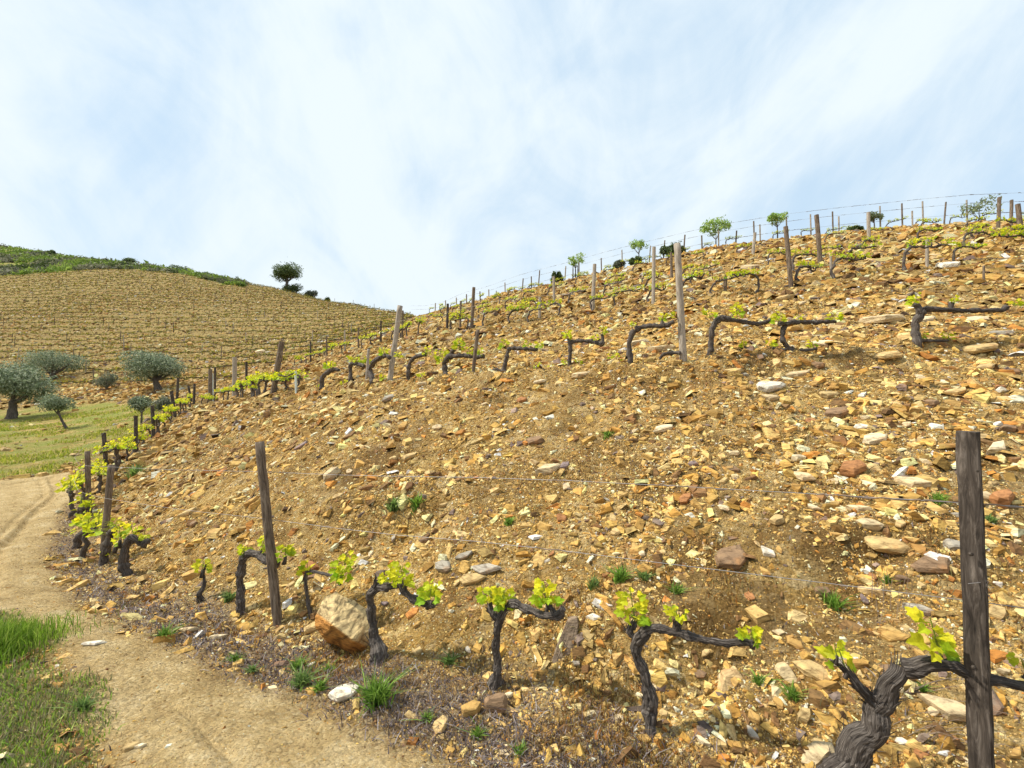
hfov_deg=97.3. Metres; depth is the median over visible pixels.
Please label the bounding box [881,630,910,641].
slate rock
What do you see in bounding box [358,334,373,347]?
grape vine
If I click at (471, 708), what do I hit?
slate rock
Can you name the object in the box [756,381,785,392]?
slate rock
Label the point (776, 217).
young tree
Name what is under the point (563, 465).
slate rock
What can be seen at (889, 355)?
slate rock
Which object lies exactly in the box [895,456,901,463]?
slate rock
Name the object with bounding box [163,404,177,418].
grape vine
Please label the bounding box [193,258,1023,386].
wire
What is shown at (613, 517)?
slate rock
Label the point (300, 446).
slate rock
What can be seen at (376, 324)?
distant vines
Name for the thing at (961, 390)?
slate rock
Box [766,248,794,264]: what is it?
grape vine
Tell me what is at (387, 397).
slate rock
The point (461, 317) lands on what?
grape vine
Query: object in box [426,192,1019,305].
wire
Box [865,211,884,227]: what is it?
young tree
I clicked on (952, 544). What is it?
slate rock
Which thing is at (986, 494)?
slate rock
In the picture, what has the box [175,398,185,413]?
grape vine
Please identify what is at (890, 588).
dry twigs
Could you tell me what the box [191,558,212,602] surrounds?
grape vine
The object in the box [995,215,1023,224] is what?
grape vine
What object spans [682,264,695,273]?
grape vine
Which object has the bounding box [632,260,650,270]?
grape vine
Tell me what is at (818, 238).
wooden post
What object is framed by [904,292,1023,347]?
grape vine
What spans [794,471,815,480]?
slate rock
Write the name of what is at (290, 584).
slate rock
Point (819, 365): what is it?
slate rock
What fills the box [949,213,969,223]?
grape vine
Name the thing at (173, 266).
shrub
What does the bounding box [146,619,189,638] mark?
weed
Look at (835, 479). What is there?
slate rock
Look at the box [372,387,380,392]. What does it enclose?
slate rock
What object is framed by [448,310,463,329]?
grape vine
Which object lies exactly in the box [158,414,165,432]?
grape vine
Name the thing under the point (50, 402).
olive sapling
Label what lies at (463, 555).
slate rock
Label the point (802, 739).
slate rock
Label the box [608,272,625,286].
grape vine
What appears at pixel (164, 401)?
olive sapling
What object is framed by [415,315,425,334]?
grape vine
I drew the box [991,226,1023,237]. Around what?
grape vine
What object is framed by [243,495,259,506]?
slate rock
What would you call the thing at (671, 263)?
wooden post
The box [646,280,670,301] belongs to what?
grape vine
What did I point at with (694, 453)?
slate rock
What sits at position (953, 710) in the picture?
slate rock
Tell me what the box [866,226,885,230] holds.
grape vine
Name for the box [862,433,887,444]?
slate rock
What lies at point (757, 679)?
weed
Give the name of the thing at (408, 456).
slate rock
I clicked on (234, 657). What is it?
weed
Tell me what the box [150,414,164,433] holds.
grape vine
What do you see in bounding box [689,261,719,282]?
grape vine
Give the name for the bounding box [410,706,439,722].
weed
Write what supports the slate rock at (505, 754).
on the ground at (46, 503)
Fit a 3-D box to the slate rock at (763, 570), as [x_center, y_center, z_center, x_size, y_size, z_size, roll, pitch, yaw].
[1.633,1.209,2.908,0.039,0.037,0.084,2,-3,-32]
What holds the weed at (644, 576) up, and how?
on the ground at (46, 503)
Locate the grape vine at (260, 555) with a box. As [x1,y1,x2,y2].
[234,535,296,614]
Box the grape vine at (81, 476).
[68,470,91,505]
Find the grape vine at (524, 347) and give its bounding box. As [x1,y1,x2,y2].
[492,338,552,371]
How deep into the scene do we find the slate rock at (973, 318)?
7.31 m
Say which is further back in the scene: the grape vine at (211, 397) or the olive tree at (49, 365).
the olive tree at (49, 365)
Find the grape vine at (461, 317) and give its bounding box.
[449,314,470,328]
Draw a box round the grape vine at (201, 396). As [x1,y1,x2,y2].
[199,393,209,403]
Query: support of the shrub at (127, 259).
on the ground at (46, 503)
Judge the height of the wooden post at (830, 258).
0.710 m
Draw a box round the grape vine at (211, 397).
[205,395,217,403]
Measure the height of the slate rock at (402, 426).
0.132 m
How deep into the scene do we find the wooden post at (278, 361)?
12.52 m
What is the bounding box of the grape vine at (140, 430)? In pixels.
[127,426,144,443]
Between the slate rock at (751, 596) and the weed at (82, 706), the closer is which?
the weed at (82, 706)
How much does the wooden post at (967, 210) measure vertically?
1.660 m
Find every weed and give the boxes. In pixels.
[48,687,105,712]
[119,460,154,479]
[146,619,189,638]
[218,591,235,602]
[219,651,245,661]
[241,660,263,673]
[282,652,332,691]
[288,652,314,670]
[300,675,334,693]
[313,655,344,674]
[346,655,417,717]
[378,496,400,511]
[393,491,425,514]
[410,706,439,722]
[433,650,466,670]
[458,716,497,739]
[503,516,514,525]
[506,736,527,757]
[582,573,601,590]
[600,430,615,439]
[601,562,640,583]
[629,566,658,580]
[664,581,696,593]
[735,665,783,685]
[773,678,808,700]
[812,586,864,612]
[877,573,893,583]
[914,680,937,692]
[927,491,953,505]
[985,513,999,523]
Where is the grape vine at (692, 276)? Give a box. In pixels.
[682,270,708,295]
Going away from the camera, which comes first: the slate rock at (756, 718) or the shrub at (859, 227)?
the slate rock at (756, 718)
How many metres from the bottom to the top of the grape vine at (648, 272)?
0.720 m
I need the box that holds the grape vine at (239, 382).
[236,380,244,396]
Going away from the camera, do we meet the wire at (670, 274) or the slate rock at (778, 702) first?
the slate rock at (778, 702)
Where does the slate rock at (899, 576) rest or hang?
on the ground at (46, 503)
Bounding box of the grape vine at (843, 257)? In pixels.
[830,250,871,278]
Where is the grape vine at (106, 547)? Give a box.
[97,521,123,565]
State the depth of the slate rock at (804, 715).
2.12 m
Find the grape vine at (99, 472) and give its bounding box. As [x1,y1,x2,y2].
[91,462,106,492]
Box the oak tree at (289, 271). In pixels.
[270,262,303,287]
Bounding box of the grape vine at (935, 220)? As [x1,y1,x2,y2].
[919,218,941,232]
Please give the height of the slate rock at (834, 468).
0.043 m
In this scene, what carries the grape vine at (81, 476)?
on the ground at (46, 503)
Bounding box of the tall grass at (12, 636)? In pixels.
[0,604,124,683]
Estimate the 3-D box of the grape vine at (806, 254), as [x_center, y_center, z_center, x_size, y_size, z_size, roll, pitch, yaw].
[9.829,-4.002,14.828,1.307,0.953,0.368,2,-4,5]
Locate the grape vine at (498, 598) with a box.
[476,578,566,689]
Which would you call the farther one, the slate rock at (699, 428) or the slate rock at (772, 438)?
the slate rock at (699, 428)
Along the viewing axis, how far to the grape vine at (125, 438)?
13.17 m
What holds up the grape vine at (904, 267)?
on the ground at (46, 503)
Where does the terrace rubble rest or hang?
on the ground at (46, 503)
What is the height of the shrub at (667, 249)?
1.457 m
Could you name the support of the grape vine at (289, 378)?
on the ground at (46, 503)
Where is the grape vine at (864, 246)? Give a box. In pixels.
[846,241,882,255]
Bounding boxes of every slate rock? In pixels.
[81,640,106,645]
[122,741,141,752]
[134,743,146,748]
[178,507,196,517]
[179,627,198,632]
[181,569,200,581]
[190,521,197,527]
[208,634,227,639]
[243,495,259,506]
[286,581,295,587]
[294,441,307,449]
[297,560,318,573]
[304,621,315,633]
[323,467,340,481]
[328,684,357,702]
[332,493,343,499]
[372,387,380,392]
[380,601,388,605]
[382,394,394,402]
[398,421,407,430]
[401,452,416,460]
[404,710,419,722]
[405,607,418,619]
[412,646,422,654]
[413,621,421,627]
[417,382,426,385]
[418,537,429,542]
[432,424,441,429]
[432,715,448,733]
[435,560,450,572]
[454,550,472,559]
[459,573,486,585]
[461,700,480,717]
[465,646,470,652]
[471,563,501,574]
[484,693,507,713]
[500,749,509,756]
[505,691,512,697]
[511,683,519,689]
[517,397,526,402]
[526,436,544,444]
[533,379,545,383]
[535,463,561,475]
[552,616,578,662]
[556,513,566,521]
[559,461,569,468]
[563,482,569,490]
[571,372,587,377]
[572,660,579,665]
[586,613,599,620]
[609,513,615,520]
[610,527,620,535]
[611,714,624,720]
[623,339,647,345]
[638,550,644,556]
[639,734,650,742]
[647,345,675,351]
[653,424,673,432]
[659,709,667,717]
[672,639,681,644]
[679,493,691,504]
[688,461,698,465]
[691,451,697,457]
[694,669,706,678]
[695,425,703,431]
[695,735,710,747]
[702,649,709,656]
[711,398,718,403]
[714,544,747,570]
[717,477,727,483]
[717,504,728,510]
[717,666,741,692]
[723,368,743,372]
[729,450,739,455]
[729,465,739,472]
[731,677,739,688]
[739,358,747,362]
[740,265,759,268]
[740,385,749,389]
[744,591,754,600]
[747,725,759,740]
[748,709,760,724]
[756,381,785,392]
[760,567,770,575]
[761,394,779,400]
[761,545,774,557]
[764,436,780,439]
[769,514,784,525]
[772,629,784,635]
[773,696,783,709]
[775,295,790,301]
[775,662,796,682]
[776,546,781,553]
[786,325,802,331]
[786,370,809,377]
[786,636,803,649]
[791,454,805,460]
[792,659,829,680]
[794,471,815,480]
[798,707,810,723]
[798,729,804,743]
[801,741,834,765]
[805,418,815,421]
[808,503,820,510]
[809,380,817,386]
[811,340,832,345]
[811,361,825,368]
[811,738,824,741]
[814,586,830,598]
[819,391,839,398]
[824,406,848,418]
[826,478,843,484]
[829,532,842,536]
[830,656,851,670]
[831,465,838,470]
[840,460,866,477]
[845,505,871,512]
[854,424,868,428]
[856,518,883,530]
[858,314,904,322]
[860,593,868,604]
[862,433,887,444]
[864,536,910,553]
[868,572,876,582]
[873,351,901,359]
[879,664,916,680]
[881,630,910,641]
[894,476,931,487]
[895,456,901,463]
[895,520,905,527]
[895,574,910,581]
[895,737,906,744]
[902,421,910,426]
[902,603,934,615]
[909,407,920,412]
[910,556,950,573]
[911,316,935,321]
[913,649,924,655]
[913,747,929,758]
[914,374,925,378]
[917,693,965,721]
[919,458,932,464]
[923,399,939,406]
[927,706,939,716]
[935,261,959,267]
[943,538,959,550]
[945,387,965,394]
[961,343,997,353]
[962,421,973,424]
[966,316,991,321]
[976,363,994,369]
[983,491,990,499]
[984,501,991,509]
[986,330,1015,334]
[986,440,1005,453]
[988,489,1014,508]
[989,605,1006,619]
[996,668,1009,674]
[999,424,1017,431]
[1004,368,1020,373]
[1009,746,1021,758]
[1012,651,1022,664]
[1014,539,1020,543]
[1015,599,1023,606]
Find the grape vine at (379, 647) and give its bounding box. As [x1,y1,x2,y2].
[363,560,442,666]
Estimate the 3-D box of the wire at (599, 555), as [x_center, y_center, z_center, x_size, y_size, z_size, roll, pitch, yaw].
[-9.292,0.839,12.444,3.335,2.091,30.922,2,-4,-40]
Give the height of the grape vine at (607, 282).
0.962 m
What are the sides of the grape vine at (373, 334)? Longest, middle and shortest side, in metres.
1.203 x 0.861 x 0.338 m
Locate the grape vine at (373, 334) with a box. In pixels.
[368,332,379,343]
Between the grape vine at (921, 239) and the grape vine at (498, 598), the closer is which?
the grape vine at (498, 598)
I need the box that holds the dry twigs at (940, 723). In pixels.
[893,676,1021,756]
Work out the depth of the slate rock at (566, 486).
4.05 m
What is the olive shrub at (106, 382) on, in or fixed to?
on the ground at (46, 503)
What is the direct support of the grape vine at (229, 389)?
on the ground at (46, 503)
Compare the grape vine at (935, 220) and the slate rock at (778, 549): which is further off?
the grape vine at (935, 220)
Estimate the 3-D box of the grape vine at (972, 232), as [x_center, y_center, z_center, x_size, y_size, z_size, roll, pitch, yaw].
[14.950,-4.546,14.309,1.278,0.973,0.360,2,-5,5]
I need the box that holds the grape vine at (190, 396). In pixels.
[186,393,192,406]
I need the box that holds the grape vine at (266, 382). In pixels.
[262,375,271,392]
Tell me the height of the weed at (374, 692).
0.160 m
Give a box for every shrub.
[92,369,120,388]
[122,257,137,262]
[169,265,192,269]
[281,283,303,292]
[303,290,317,297]
[550,270,563,282]
[612,259,626,268]
[628,256,642,265]
[659,241,685,257]
[845,225,863,229]
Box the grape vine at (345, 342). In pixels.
[339,341,349,351]
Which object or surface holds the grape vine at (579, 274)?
on the ground at (46, 503)
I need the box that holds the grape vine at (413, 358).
[406,345,430,381]
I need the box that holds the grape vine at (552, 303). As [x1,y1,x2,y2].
[536,298,561,315]
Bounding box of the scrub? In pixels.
[0,243,248,286]
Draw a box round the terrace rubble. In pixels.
[58,370,180,404]
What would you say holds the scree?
on the ground at (46, 503)
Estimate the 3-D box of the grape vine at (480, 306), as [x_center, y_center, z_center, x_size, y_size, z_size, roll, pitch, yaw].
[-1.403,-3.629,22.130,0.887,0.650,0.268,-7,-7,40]
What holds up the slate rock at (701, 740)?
on the ground at (46, 503)
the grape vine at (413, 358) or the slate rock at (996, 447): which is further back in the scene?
the grape vine at (413, 358)
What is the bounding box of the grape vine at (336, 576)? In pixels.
[295,550,357,618]
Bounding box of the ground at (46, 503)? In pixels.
[0,231,1023,767]
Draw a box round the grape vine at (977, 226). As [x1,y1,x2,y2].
[970,222,988,236]
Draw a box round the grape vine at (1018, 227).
[1007,224,1023,230]
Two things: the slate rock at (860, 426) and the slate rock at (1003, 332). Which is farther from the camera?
the slate rock at (1003, 332)
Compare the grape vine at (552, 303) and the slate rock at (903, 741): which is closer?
the slate rock at (903, 741)
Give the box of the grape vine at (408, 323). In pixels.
[403,321,411,335]
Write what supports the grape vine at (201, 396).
on the ground at (46, 503)
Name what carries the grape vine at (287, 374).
on the ground at (46, 503)
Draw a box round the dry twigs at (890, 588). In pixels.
[869,554,911,625]
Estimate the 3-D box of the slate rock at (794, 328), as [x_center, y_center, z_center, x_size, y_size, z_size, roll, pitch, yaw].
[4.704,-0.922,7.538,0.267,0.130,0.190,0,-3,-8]
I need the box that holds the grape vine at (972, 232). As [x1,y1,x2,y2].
[960,225,1006,245]
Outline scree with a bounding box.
[0,218,1023,767]
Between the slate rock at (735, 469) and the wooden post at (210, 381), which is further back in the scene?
the wooden post at (210, 381)
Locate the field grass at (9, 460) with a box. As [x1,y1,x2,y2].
[0,404,162,477]
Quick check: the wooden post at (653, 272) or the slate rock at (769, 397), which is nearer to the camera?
the slate rock at (769, 397)
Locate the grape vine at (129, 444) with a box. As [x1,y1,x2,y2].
[122,440,137,460]
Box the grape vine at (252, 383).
[246,374,257,396]
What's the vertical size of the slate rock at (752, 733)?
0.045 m
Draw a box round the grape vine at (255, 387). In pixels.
[248,384,260,395]
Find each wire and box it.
[75,385,1023,507]
[75,400,1023,607]
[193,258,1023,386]
[411,201,1023,309]
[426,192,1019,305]
[477,212,1023,299]
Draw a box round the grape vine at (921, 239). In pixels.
[906,236,936,254]
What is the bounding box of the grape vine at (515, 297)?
[504,296,517,309]
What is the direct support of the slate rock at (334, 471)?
on the ground at (46, 503)
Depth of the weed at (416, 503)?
4.31 m
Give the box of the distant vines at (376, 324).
[0,268,415,385]
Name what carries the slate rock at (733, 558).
on the ground at (46, 503)
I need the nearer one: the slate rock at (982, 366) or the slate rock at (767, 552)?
the slate rock at (767, 552)
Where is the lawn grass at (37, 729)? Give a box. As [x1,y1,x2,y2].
[0,607,124,767]
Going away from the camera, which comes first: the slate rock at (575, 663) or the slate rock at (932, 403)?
the slate rock at (575, 663)
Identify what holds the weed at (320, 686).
on the ground at (46, 503)
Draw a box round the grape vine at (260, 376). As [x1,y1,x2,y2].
[250,371,270,394]
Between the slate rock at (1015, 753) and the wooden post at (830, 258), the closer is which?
the slate rock at (1015, 753)
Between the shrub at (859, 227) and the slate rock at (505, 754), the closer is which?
the slate rock at (505, 754)
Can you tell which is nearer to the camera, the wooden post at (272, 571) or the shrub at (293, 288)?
the wooden post at (272, 571)
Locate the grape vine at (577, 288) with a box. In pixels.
[568,286,587,302]
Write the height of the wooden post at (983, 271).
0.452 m
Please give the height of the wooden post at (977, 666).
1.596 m
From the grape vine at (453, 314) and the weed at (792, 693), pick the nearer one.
the weed at (792, 693)
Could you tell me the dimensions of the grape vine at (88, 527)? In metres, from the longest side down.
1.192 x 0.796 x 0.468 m
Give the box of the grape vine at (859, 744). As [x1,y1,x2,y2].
[813,606,1023,767]
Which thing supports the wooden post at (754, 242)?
on the ground at (46, 503)
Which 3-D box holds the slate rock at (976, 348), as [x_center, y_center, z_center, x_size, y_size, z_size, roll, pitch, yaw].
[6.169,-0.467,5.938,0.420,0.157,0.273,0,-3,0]
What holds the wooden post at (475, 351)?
on the ground at (46, 503)
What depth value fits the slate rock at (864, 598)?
2.69 m
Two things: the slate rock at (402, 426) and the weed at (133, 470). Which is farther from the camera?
the weed at (133, 470)
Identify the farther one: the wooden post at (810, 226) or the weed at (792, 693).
the wooden post at (810, 226)
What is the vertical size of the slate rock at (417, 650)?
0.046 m
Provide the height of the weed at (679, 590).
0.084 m
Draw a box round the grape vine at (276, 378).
[268,371,288,391]
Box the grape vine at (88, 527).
[67,512,131,557]
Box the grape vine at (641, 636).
[613,587,763,735]
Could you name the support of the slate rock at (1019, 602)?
on the ground at (46, 503)
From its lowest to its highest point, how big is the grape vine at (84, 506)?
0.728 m
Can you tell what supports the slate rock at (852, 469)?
on the ground at (46, 503)
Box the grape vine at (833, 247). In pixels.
[822,245,840,248]
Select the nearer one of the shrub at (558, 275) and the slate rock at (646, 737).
the slate rock at (646, 737)
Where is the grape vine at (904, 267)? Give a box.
[902,238,956,270]
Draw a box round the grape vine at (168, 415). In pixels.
[161,413,171,423]
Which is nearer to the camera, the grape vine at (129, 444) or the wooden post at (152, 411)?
the grape vine at (129, 444)
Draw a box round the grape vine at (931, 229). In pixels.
[915,225,942,243]
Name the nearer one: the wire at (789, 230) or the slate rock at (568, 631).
the slate rock at (568, 631)
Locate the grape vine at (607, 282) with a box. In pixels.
[603,276,624,295]
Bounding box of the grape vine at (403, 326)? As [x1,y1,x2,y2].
[399,325,409,337]
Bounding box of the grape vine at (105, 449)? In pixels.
[92,439,122,470]
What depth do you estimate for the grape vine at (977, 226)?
17.39 m
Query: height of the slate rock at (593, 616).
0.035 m
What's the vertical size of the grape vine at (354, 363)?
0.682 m
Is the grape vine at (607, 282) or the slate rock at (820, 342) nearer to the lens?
the slate rock at (820, 342)
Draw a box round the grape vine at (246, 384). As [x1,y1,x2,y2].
[241,379,250,397]
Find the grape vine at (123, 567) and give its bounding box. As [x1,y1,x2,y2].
[111,523,150,576]
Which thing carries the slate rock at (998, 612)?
on the ground at (46, 503)
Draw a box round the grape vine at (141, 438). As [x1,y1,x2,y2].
[132,431,150,450]
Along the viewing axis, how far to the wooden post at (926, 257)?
11.89 m
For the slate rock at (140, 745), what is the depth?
2.15 m
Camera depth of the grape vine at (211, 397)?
21.90 m
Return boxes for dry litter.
[39,287,1014,767]
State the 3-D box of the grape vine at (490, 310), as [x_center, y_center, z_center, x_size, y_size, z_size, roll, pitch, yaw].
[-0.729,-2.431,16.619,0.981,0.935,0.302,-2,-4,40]
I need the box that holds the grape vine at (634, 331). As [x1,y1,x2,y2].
[626,311,680,363]
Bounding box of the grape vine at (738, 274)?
[729,267,759,292]
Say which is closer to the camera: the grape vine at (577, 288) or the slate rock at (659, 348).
the slate rock at (659, 348)
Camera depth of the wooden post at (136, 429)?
13.74 m
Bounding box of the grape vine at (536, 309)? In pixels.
[527,304,548,321]
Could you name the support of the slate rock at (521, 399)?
on the ground at (46, 503)
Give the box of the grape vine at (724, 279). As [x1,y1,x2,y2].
[709,268,749,295]
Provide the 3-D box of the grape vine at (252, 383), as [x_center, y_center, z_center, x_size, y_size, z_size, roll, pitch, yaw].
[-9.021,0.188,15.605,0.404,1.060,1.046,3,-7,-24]
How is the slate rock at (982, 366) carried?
on the ground at (46, 503)
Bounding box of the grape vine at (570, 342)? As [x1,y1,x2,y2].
[560,325,622,365]
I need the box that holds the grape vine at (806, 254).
[791,248,832,270]
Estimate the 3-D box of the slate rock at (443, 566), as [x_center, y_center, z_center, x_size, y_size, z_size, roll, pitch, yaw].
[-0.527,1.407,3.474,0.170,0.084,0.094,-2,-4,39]
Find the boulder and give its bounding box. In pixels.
[315,592,369,653]
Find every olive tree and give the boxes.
[0,353,62,418]
[16,349,90,378]
[112,347,192,390]
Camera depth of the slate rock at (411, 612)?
3.23 m
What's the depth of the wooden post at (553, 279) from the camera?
17.78 m
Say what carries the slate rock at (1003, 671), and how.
on the ground at (46, 503)
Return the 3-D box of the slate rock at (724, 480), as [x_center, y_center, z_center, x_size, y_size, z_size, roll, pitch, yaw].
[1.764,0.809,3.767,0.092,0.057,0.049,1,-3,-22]
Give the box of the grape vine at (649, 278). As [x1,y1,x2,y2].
[644,272,663,291]
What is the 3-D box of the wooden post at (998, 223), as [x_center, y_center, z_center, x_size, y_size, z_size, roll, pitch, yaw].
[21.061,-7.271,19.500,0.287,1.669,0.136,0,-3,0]
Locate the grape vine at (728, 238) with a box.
[725,235,741,244]
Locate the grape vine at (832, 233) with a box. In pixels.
[824,230,845,242]
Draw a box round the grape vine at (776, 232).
[772,229,789,237]
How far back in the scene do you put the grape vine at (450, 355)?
8.16 m
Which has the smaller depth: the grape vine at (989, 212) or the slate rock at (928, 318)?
the slate rock at (928, 318)
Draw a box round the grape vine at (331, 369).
[316,361,339,389]
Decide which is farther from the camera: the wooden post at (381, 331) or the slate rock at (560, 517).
the wooden post at (381, 331)
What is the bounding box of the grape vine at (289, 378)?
[279,369,309,389]
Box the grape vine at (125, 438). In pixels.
[117,436,135,455]
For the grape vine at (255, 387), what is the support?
on the ground at (46, 503)
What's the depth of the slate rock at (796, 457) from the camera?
3.88 m
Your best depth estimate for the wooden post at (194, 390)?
25.68 m
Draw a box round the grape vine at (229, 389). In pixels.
[223,385,236,399]
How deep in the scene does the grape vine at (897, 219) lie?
27.61 m
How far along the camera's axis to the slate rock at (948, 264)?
11.35 m
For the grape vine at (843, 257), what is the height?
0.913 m
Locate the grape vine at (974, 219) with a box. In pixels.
[965,215,989,226]
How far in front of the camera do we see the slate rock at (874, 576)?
2.79 m
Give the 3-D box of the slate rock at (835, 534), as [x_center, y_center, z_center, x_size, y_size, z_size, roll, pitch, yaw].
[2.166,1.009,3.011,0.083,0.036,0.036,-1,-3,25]
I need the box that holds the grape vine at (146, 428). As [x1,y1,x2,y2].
[138,423,154,437]
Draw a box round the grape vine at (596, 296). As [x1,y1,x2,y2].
[589,292,615,310]
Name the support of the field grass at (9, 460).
on the ground at (46, 503)
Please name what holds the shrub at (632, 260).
on the ground at (46, 503)
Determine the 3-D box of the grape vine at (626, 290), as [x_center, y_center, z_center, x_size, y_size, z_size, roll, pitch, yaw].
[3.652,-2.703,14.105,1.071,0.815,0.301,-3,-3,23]
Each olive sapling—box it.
[35,391,82,428]
[127,395,153,423]
[152,394,170,415]
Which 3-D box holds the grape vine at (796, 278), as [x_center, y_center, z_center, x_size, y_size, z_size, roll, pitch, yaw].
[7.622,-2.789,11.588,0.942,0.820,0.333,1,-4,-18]
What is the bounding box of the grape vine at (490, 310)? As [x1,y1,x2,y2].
[482,304,501,325]
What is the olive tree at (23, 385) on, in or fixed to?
on the ground at (46, 503)
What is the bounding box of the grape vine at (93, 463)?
[77,458,103,481]
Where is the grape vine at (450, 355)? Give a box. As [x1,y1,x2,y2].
[433,337,484,373]
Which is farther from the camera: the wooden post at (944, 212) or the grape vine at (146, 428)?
the wooden post at (944, 212)
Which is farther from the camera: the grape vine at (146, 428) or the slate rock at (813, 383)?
the grape vine at (146, 428)
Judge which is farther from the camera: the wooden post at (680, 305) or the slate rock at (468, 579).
the wooden post at (680, 305)
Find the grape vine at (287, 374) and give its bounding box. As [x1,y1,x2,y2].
[274,369,300,388]
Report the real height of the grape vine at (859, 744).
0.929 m
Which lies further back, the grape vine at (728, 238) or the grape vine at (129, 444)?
the grape vine at (728, 238)
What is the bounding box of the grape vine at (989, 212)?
[981,209,1003,218]
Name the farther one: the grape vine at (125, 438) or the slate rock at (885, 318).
the grape vine at (125, 438)
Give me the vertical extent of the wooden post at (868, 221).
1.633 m
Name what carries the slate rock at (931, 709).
on the ground at (46, 503)
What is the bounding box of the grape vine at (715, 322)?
[701,302,777,355]
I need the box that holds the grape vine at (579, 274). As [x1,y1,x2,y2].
[575,272,589,283]
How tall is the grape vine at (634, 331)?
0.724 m
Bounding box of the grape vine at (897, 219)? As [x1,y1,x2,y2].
[885,215,908,226]
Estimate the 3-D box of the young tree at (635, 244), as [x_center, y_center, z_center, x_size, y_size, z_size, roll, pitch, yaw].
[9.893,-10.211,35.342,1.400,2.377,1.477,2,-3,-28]
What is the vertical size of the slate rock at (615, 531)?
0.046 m
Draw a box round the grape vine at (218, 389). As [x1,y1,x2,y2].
[213,388,225,401]
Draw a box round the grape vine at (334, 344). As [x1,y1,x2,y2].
[329,342,337,354]
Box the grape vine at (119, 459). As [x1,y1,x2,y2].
[109,441,126,465]
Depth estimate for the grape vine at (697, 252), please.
26.16 m
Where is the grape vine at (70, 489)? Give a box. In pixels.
[54,475,82,517]
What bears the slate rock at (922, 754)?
on the ground at (46, 503)
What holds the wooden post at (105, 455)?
on the ground at (46, 503)
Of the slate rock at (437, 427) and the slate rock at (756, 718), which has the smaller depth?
the slate rock at (756, 718)
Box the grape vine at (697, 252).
[691,250,704,258]
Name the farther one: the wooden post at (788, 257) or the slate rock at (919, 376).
the wooden post at (788, 257)
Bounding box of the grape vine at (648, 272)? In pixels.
[641,270,656,282]
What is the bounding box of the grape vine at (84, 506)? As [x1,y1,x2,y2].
[68,492,96,526]
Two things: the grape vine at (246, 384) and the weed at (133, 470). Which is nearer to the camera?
the weed at (133, 470)
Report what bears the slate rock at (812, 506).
on the ground at (46, 503)
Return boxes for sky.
[0,0,1023,315]
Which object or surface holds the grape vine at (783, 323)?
on the ground at (46, 503)
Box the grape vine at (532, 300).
[521,297,536,307]
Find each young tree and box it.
[568,252,585,278]
[629,239,648,255]
[699,215,731,244]
[766,212,788,237]
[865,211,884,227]
[960,194,1002,220]
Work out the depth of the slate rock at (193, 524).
5.76 m
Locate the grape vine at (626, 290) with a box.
[613,284,644,305]
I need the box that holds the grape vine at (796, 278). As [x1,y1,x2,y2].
[794,259,822,285]
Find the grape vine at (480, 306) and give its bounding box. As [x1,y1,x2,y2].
[477,303,490,312]
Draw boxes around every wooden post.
[84,451,90,511]
[99,464,114,559]
[101,433,107,476]
[134,416,137,452]
[150,405,154,436]
[169,391,176,416]
[175,378,179,399]
[193,384,195,403]
[208,369,212,401]
[212,373,213,400]
[214,367,215,389]
[232,357,236,396]
[245,362,247,379]
[255,441,282,626]
[270,341,284,393]
[294,371,296,392]
[344,330,345,350]
[365,349,369,379]
[380,321,381,341]
[387,305,402,380]
[401,310,403,337]
[446,304,448,327]
[459,301,461,326]
[470,287,474,327]
[471,329,479,371]
[538,297,540,317]
[552,276,554,304]
[591,264,595,309]
[651,247,655,303]
[670,252,672,277]
[674,243,686,361]
[723,278,726,290]
[752,232,756,253]
[759,224,760,240]
[783,226,793,287]
[810,214,811,234]
[814,214,822,267]
[829,255,832,276]
[866,212,870,239]
[879,206,880,226]
[901,203,902,226]
[922,201,923,224]
[925,239,928,266]
[943,202,946,223]
[956,431,994,767]
[966,200,967,221]
[982,265,984,279]
[996,197,1001,228]
[1009,199,1013,225]
[1015,203,1022,237]
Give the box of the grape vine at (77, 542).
[71,509,102,548]
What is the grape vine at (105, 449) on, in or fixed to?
on the ground at (46, 503)
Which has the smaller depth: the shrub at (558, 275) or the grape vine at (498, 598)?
the grape vine at (498, 598)
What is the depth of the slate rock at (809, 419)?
4.44 m
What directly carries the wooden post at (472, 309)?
on the ground at (46, 503)
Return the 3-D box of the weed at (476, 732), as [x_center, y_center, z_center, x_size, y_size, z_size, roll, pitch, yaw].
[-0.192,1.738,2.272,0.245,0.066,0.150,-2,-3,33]
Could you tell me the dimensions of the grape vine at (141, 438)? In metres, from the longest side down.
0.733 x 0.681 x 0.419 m
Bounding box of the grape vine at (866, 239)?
[861,235,879,245]
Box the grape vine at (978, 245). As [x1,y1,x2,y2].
[950,242,987,260]
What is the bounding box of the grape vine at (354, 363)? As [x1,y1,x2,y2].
[339,356,370,384]
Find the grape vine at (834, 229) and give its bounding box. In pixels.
[826,225,845,232]
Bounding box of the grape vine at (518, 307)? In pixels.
[505,301,529,322]
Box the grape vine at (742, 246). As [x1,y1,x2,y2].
[736,243,751,252]
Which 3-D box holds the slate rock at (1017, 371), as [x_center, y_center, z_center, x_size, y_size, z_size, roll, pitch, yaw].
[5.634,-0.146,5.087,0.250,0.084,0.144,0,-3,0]
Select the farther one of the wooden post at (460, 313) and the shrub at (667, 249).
the shrub at (667, 249)
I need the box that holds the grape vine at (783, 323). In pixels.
[765,311,843,351]
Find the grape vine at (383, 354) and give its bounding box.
[367,347,403,384]
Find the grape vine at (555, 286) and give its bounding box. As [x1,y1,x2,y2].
[547,282,562,294]
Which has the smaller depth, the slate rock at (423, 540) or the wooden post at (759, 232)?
the slate rock at (423, 540)

